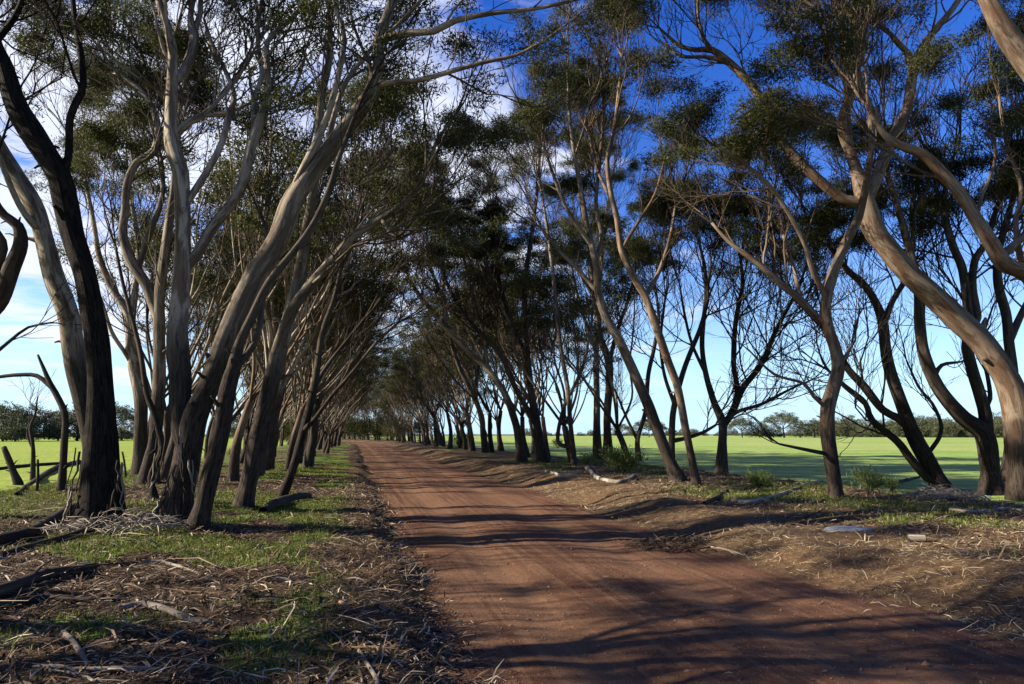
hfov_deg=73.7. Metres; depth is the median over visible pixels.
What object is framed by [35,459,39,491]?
broken stake
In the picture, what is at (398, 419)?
eucalyptus tree
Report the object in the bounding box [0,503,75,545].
fallen branch
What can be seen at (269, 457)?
eucalyptus tree
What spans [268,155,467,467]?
eucalyptus tree
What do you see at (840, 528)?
rock
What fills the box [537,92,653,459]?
eucalyptus tree
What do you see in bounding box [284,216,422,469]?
eucalyptus tree
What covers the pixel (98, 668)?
fallen branch
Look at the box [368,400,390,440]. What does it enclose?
eucalyptus tree
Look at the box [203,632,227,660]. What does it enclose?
fallen branch
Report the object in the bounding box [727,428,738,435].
scrub tree
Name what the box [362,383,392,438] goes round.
eucalyptus tree
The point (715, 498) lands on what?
fallen branch
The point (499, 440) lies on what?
eucalyptus tree
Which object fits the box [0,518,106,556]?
fallen branch
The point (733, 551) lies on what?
fallen branch
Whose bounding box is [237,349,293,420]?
eucalyptus tree
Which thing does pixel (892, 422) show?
scrub tree
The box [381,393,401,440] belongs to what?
eucalyptus tree
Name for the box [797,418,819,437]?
scrub tree
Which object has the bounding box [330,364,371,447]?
eucalyptus tree
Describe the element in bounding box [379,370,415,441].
eucalyptus tree
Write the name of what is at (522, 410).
eucalyptus tree
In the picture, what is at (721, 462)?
eucalyptus tree
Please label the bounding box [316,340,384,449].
eucalyptus tree
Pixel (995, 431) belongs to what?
scrub tree
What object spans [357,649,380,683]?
fallen branch
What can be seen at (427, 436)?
eucalyptus tree
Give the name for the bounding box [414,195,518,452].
eucalyptus tree
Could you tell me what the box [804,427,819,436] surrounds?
scrub tree
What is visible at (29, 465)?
fallen branch
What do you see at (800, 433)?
scrub tree
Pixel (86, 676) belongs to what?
fallen branch
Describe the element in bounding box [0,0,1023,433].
sky
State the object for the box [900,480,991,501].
bark heap
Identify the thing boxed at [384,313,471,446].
eucalyptus tree
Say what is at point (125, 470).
broken stake
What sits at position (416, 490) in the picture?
road
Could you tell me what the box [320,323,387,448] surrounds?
eucalyptus tree
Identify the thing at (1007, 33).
eucalyptus tree
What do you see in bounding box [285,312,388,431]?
eucalyptus tree
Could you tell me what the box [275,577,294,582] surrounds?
fallen branch
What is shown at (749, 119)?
eucalyptus tree
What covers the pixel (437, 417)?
eucalyptus tree
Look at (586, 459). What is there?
bush
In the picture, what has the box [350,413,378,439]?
bush
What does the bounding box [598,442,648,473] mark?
bush
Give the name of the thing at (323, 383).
eucalyptus tree
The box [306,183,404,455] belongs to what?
eucalyptus tree
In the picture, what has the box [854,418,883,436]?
scrub tree
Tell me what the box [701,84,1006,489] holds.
eucalyptus tree
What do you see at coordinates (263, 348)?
eucalyptus tree
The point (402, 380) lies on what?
eucalyptus tree
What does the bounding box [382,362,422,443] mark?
eucalyptus tree
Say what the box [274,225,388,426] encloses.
eucalyptus tree
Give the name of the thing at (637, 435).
eucalyptus tree
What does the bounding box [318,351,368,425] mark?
eucalyptus tree
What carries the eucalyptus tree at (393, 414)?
on the ground at (712, 524)
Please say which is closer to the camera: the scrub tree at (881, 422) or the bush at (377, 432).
the bush at (377, 432)
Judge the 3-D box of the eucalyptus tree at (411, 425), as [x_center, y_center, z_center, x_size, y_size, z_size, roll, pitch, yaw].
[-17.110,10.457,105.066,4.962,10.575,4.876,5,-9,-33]
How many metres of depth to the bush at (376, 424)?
135.93 m
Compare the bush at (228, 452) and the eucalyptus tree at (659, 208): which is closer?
the eucalyptus tree at (659, 208)
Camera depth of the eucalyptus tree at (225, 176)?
20.13 m
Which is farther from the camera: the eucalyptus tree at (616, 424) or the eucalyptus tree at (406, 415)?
the eucalyptus tree at (406, 415)
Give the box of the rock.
[823,526,873,531]
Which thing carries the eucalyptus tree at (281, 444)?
on the ground at (712, 524)
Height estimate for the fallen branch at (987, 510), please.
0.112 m
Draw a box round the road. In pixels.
[341,441,1023,683]
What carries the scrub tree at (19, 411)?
on the ground at (712, 524)
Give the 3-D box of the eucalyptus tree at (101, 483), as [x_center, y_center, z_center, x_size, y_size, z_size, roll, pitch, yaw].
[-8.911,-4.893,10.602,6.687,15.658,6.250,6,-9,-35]
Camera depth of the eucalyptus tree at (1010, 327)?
19.91 m
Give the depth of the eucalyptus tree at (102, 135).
15.07 m
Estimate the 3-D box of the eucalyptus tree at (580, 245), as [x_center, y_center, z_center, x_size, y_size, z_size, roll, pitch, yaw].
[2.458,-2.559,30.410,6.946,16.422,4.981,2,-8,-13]
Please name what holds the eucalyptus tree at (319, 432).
on the ground at (712, 524)
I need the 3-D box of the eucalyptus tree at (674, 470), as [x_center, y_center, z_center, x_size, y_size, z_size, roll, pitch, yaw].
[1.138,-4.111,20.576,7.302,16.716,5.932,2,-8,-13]
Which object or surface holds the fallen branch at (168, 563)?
on the ground at (712, 524)
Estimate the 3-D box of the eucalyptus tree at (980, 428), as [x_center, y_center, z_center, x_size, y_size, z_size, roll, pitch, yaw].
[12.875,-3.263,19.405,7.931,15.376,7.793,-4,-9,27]
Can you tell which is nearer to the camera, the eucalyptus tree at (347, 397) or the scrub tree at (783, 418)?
the eucalyptus tree at (347, 397)
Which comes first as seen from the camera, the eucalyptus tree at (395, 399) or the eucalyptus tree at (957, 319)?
the eucalyptus tree at (957, 319)
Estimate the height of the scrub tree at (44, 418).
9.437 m
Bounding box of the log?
[907,534,926,541]
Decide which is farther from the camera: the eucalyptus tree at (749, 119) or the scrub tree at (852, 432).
the scrub tree at (852, 432)
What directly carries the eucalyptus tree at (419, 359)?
on the ground at (712, 524)
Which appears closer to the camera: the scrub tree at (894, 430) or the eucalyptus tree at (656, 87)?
the eucalyptus tree at (656, 87)
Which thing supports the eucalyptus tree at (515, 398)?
on the ground at (712, 524)
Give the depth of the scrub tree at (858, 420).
335.78 m
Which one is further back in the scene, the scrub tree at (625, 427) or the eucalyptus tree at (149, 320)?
the scrub tree at (625, 427)
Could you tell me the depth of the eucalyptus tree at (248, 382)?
51.30 m
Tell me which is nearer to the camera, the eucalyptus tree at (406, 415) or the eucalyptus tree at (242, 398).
the eucalyptus tree at (242, 398)
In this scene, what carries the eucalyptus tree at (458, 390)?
on the ground at (712, 524)
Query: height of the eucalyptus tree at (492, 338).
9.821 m
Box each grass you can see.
[0,462,386,683]
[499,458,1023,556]
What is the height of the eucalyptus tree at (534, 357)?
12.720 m
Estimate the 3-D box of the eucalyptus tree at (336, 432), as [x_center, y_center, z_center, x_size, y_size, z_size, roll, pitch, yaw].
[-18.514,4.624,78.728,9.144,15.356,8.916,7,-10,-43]
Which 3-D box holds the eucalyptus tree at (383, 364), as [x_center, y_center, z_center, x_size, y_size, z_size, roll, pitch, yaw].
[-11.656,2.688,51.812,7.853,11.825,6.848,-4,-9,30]
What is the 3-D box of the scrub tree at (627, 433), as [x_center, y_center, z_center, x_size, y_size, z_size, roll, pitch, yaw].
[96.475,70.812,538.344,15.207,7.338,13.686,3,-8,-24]
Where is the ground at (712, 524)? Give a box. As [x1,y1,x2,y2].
[0,434,1023,683]
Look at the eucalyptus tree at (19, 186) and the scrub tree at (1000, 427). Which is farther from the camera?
the scrub tree at (1000, 427)
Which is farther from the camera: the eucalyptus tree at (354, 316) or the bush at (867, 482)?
the eucalyptus tree at (354, 316)
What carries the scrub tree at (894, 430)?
on the ground at (712, 524)
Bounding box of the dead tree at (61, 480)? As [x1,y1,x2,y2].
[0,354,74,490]
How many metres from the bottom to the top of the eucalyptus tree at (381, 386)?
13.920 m
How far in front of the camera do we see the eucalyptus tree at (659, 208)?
23.75 m
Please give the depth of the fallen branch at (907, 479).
23.53 m
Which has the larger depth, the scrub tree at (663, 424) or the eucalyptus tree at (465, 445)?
the scrub tree at (663, 424)
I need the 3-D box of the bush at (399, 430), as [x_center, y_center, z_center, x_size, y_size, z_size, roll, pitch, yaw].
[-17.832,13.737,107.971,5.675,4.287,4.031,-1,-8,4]
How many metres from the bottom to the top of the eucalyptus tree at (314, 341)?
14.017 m
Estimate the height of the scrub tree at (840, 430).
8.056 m
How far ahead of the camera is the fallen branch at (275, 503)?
13.63 m
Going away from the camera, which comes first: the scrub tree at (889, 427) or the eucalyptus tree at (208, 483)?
the eucalyptus tree at (208, 483)
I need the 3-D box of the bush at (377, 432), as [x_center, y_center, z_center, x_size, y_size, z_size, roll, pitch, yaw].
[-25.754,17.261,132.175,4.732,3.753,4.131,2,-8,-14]
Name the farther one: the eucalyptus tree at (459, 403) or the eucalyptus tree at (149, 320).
the eucalyptus tree at (459, 403)
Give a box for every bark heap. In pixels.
[36,506,191,535]
[620,531,717,553]
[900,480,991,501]
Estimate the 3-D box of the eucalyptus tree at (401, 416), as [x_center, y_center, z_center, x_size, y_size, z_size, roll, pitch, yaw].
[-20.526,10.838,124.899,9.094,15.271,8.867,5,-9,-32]
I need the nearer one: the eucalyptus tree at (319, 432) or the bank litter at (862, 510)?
the bank litter at (862, 510)
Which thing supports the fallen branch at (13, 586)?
on the ground at (712, 524)
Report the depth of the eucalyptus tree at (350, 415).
96.75 m
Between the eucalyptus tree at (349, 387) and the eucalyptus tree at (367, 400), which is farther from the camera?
the eucalyptus tree at (367, 400)
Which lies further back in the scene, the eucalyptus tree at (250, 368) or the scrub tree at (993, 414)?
the scrub tree at (993, 414)
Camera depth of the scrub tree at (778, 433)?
288.88 m
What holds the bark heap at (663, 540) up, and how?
on the road
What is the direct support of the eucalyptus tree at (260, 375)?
on the ground at (712, 524)
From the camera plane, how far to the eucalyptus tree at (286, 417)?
80.14 m
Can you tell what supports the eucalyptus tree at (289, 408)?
on the ground at (712, 524)
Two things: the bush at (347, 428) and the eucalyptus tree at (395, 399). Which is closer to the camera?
the eucalyptus tree at (395, 399)
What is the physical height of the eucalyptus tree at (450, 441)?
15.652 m
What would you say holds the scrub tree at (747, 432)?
on the ground at (712, 524)
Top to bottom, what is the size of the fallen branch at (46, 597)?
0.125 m
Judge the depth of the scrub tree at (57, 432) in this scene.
155.04 m
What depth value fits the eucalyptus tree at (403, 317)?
39.42 m
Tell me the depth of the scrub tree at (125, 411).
162.86 m
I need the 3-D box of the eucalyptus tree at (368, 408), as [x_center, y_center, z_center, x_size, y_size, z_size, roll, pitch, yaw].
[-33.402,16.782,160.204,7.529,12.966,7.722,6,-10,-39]
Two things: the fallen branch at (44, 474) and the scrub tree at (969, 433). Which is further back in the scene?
the scrub tree at (969, 433)
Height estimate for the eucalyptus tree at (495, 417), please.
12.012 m
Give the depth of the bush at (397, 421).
122.24 m
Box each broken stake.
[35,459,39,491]
[121,452,126,476]
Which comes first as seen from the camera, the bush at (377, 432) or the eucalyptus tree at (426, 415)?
the eucalyptus tree at (426, 415)
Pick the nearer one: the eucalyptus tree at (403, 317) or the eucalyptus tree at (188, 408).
the eucalyptus tree at (188, 408)
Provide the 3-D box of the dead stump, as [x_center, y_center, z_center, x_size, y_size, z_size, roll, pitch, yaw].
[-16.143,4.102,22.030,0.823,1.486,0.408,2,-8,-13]
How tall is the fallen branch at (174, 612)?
0.113 m
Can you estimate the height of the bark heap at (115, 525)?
0.383 m
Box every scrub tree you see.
[0,400,36,440]
[0,403,60,440]
[0,413,42,441]
[40,408,76,440]
[42,403,79,440]
[71,401,133,425]
[118,420,133,439]
[231,416,252,430]
[525,428,530,435]
[611,424,630,431]
[626,428,643,435]
[633,418,664,436]
[643,422,668,430]
[690,429,700,435]
[727,416,761,437]
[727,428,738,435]
[743,422,772,437]
[759,410,807,437]
[761,424,782,437]
[785,422,811,437]
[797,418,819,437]
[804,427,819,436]
[834,414,859,436]
[835,421,851,436]
[840,414,873,436]
[846,424,869,436]
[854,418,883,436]
[873,418,898,436]
[880,420,899,436]
[886,419,921,436]
[890,412,934,436]
[918,418,945,436]
[926,413,950,427]
[928,419,966,436]
[936,419,972,436]
[965,421,1002,436]
[992,412,1001,437]
[993,416,1003,437]
[994,418,1002,437]
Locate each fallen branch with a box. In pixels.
[0,462,58,469]
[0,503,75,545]
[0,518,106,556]
[0,559,138,596]
[0,586,119,607]
[16,460,80,492]
[32,650,184,674]
[48,669,141,683]
[60,629,89,665]
[120,600,211,622]
[142,560,198,573]
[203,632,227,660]
[259,492,311,512]
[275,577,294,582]
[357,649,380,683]
[544,470,578,477]
[585,465,639,483]
[702,489,728,504]
[710,546,745,555]
[732,479,822,503]
[873,476,919,485]
[948,505,1023,513]
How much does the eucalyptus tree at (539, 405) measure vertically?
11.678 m
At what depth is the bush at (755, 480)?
17.31 m
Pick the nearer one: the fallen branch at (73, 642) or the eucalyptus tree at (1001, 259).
the fallen branch at (73, 642)
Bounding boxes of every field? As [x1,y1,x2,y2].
[0,437,323,490]
[372,435,1023,504]
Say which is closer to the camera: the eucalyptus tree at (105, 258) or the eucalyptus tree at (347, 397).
the eucalyptus tree at (105, 258)
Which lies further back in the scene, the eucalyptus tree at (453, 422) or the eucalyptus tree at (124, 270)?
the eucalyptus tree at (453, 422)
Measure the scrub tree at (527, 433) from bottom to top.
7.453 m
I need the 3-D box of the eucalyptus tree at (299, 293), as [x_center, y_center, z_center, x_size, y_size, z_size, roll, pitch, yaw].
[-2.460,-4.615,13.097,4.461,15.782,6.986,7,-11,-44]
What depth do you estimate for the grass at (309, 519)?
8.54 m
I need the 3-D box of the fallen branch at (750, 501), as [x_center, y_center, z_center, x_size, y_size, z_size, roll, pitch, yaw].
[7.872,3.944,18.522,0.790,0.442,12.798,-5,-9,31]
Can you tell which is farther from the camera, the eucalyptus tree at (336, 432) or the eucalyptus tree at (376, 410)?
the eucalyptus tree at (376, 410)
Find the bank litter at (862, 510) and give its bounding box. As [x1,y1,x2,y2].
[506,461,1023,564]
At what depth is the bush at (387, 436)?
125.14 m
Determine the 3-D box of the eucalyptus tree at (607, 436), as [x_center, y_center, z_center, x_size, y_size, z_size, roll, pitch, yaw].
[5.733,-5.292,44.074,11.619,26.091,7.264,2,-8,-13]
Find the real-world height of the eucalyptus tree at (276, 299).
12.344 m
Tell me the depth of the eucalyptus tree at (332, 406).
63.28 m
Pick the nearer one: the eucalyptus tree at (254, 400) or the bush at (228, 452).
the bush at (228, 452)
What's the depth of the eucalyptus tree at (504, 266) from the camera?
31.89 m
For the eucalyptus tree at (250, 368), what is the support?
on the ground at (712, 524)
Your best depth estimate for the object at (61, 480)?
17.50 m
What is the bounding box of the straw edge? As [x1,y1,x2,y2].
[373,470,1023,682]
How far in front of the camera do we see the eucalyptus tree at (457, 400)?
74.08 m
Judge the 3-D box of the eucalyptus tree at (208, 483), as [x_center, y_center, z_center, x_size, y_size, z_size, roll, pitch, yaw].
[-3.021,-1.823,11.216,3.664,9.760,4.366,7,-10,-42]
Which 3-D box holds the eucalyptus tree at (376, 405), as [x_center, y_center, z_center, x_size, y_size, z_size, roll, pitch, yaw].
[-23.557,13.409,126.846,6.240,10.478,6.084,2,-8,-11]
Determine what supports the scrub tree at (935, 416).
on the ground at (712, 524)
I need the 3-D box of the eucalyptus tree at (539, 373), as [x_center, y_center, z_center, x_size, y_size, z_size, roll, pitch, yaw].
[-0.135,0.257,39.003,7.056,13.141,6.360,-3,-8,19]
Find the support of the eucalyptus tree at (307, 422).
on the ground at (712, 524)
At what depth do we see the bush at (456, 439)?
64.82 m
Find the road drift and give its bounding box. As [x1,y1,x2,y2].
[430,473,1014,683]
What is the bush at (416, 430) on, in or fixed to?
on the ground at (712, 524)
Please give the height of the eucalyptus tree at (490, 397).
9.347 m
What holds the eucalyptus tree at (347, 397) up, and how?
on the ground at (712, 524)
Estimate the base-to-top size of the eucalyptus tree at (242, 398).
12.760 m
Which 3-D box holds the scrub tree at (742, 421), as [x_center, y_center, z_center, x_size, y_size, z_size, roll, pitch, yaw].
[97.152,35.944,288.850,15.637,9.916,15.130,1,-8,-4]
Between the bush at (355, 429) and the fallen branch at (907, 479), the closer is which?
the fallen branch at (907, 479)
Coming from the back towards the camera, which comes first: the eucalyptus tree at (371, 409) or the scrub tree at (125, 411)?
the scrub tree at (125, 411)
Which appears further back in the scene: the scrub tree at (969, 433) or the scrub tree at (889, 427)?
the scrub tree at (889, 427)
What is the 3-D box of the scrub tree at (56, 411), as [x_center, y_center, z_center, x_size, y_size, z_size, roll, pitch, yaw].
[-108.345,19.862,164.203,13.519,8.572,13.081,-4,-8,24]
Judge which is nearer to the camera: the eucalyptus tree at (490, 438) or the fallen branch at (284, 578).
the fallen branch at (284, 578)
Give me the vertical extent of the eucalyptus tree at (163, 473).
13.151 m
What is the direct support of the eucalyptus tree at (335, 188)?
on the ground at (712, 524)
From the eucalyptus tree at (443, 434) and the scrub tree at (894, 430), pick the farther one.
the scrub tree at (894, 430)
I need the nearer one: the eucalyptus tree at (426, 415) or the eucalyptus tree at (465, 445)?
the eucalyptus tree at (465, 445)
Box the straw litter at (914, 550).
[466,459,1023,645]
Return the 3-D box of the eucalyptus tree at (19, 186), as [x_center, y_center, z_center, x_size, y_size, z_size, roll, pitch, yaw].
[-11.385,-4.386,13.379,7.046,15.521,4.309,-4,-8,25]
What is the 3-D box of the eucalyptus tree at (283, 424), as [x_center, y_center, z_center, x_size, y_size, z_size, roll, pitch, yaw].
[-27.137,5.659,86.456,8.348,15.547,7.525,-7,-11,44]
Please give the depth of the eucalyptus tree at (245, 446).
33.70 m
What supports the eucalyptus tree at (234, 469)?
on the ground at (712, 524)
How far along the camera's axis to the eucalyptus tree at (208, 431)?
40.46 m
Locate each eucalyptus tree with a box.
[0,0,85,441]
[0,0,120,351]
[0,0,135,527]
[0,0,261,484]
[0,0,647,527]
[0,25,190,474]
[3,369,56,479]
[54,160,292,467]
[62,106,165,500]
[92,176,279,443]
[107,139,292,391]
[120,44,371,480]
[136,286,266,372]
[185,0,405,475]
[186,0,465,531]
[189,157,362,421]
[189,199,292,443]
[189,266,266,458]
[191,243,364,387]
[202,0,449,473]
[205,308,263,411]
[211,268,286,445]
[212,240,342,463]
[216,83,424,470]
[222,131,400,481]
[232,0,562,507]
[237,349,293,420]
[239,356,289,445]
[249,329,320,394]
[259,282,389,453]
[261,283,340,383]
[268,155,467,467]
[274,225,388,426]
[275,284,347,456]
[276,70,493,496]
[277,387,301,445]
[279,256,413,443]
[279,364,310,445]
[280,381,301,426]
[280,402,292,445]
[282,183,397,394]
[282,382,299,406]
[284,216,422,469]
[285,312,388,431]
[286,300,363,450]
[286,369,349,424]
[287,414,293,444]
[297,238,389,454]
[299,224,408,463]
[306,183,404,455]
[310,350,365,443]
[316,311,395,447]
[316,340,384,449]
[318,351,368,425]
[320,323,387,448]
[320,335,390,453]
[321,303,410,452]
[322,316,386,446]
[324,378,379,430]
[330,351,386,437]
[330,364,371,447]
[330,389,371,444]
[332,318,398,446]
[337,375,374,445]
[337,399,364,437]
[340,344,389,439]
[358,392,381,439]
[359,388,381,416]
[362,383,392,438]
[363,118,527,462]
[364,390,382,440]
[368,362,404,441]
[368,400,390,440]
[370,389,394,440]
[378,373,418,440]
[379,299,478,447]
[379,369,413,442]
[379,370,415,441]
[379,393,408,440]
[380,318,441,445]
[380,360,423,444]
[381,338,433,444]
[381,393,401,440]
[382,347,431,444]
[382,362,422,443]
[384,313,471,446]
[384,386,415,442]
[385,50,605,462]
[387,382,421,443]
[389,373,413,441]
[391,276,493,449]
[392,246,489,452]
[397,362,448,446]
[400,301,475,450]
[403,351,454,445]
[403,368,445,443]
[408,341,461,447]
[409,387,433,442]
[411,376,436,440]
[412,339,490,444]
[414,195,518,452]
[417,334,495,449]
[417,404,444,432]
[418,333,499,435]
[424,325,484,446]
[425,261,562,450]
[426,283,512,452]
[431,0,687,482]
[431,373,459,444]
[438,243,567,457]
[443,342,519,449]
[443,385,470,426]
[446,212,592,463]
[447,282,538,406]
[453,369,492,436]
[457,246,570,401]
[467,293,585,453]
[471,276,553,458]
[477,274,579,405]
[486,88,641,465]
[491,203,663,455]
[496,316,547,453]
[499,288,623,423]
[514,62,681,460]
[518,0,732,486]
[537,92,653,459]
[562,207,697,459]
[588,172,808,474]
[603,130,935,474]
[610,0,1023,500]
[638,0,986,497]
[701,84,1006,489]
[734,0,1023,284]
[806,0,1023,495]
[930,0,1023,487]
[978,0,1023,81]
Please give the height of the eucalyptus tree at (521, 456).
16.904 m
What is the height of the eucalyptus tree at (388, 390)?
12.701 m
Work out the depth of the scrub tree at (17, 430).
143.70 m
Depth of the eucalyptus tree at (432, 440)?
101.47 m
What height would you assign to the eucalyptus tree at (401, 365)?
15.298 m
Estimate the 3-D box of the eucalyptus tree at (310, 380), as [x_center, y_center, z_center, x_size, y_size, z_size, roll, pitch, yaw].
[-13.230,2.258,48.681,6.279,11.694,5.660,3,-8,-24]
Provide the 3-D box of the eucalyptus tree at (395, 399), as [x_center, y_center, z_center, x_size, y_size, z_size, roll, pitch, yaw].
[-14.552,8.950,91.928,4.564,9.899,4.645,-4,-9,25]
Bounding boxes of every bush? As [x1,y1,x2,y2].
[226,446,242,457]
[230,424,235,436]
[280,417,293,439]
[343,416,363,439]
[348,418,368,439]
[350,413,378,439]
[366,410,407,440]
[366,425,385,440]
[375,420,396,440]
[380,416,416,441]
[381,415,408,440]
[399,416,433,441]
[447,429,477,447]
[551,438,563,448]
[578,448,596,464]
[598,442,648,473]
[743,466,777,487]
[842,464,892,494]
[882,477,901,491]
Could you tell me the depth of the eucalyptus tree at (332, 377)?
44.17 m
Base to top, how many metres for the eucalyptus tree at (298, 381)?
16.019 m
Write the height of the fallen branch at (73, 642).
0.078 m
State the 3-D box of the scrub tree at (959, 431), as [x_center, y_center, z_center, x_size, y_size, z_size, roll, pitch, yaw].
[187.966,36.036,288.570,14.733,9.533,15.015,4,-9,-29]
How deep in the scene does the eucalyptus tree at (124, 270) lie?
30.91 m
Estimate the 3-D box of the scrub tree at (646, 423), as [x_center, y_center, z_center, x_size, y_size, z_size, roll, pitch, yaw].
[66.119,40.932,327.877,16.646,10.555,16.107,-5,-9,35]
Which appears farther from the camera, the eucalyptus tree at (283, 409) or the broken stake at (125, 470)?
the eucalyptus tree at (283, 409)
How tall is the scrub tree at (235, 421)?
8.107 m
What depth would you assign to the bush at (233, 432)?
229.52 m
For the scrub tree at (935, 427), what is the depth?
286.02 m
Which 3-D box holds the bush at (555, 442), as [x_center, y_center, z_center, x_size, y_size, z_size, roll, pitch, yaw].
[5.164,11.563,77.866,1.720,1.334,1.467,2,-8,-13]
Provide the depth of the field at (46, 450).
51.14 m
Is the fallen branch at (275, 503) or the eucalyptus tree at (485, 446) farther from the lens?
the eucalyptus tree at (485, 446)
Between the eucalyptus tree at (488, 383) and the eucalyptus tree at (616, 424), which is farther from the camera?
the eucalyptus tree at (488, 383)
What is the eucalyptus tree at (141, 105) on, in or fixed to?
on the ground at (712, 524)
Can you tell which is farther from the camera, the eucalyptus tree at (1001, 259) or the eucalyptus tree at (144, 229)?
the eucalyptus tree at (144, 229)
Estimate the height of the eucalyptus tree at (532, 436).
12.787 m
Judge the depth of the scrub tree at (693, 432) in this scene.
539.88 m
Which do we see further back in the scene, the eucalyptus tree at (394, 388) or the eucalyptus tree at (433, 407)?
the eucalyptus tree at (394, 388)
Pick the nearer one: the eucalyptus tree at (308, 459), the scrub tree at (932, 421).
the eucalyptus tree at (308, 459)
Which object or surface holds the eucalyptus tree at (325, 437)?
on the ground at (712, 524)
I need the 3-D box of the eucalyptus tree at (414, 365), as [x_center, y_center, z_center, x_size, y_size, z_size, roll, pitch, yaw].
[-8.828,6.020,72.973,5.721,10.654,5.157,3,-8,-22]
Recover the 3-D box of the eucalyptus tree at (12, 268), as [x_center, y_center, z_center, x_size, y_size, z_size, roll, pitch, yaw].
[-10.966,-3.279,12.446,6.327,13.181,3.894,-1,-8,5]
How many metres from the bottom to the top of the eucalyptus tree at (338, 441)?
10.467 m
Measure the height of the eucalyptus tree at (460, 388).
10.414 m
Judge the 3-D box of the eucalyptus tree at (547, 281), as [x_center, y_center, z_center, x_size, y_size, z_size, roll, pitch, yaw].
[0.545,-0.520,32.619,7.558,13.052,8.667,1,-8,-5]
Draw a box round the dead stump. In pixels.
[1,446,23,484]
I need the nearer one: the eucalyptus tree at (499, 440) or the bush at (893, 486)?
the bush at (893, 486)
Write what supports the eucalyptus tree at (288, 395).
on the ground at (712, 524)
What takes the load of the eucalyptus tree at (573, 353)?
on the ground at (712, 524)
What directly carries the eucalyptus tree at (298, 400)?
on the ground at (712, 524)
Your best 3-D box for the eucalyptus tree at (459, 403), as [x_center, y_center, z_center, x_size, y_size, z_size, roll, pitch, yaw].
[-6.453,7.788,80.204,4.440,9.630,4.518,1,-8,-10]
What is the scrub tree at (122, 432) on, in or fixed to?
on the ground at (712, 524)
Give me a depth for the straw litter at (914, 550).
9.02 m
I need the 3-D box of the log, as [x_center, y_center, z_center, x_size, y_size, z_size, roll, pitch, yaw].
[5.170,2.510,8.723,0.207,0.096,0.098,-3,-8,21]
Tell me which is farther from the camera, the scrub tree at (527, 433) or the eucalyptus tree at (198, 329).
the scrub tree at (527, 433)
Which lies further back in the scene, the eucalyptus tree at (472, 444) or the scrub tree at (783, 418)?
the scrub tree at (783, 418)
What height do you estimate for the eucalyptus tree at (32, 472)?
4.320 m
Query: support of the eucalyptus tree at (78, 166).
on the ground at (712, 524)
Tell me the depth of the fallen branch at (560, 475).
21.18 m
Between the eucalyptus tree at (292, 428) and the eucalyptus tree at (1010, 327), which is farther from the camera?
the eucalyptus tree at (292, 428)
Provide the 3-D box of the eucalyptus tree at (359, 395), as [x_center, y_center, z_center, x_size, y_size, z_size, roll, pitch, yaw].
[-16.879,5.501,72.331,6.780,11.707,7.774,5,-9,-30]
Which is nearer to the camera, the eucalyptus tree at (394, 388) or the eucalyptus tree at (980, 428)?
the eucalyptus tree at (980, 428)
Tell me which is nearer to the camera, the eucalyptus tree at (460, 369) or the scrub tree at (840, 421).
the eucalyptus tree at (460, 369)
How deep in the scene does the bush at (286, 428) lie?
138.42 m

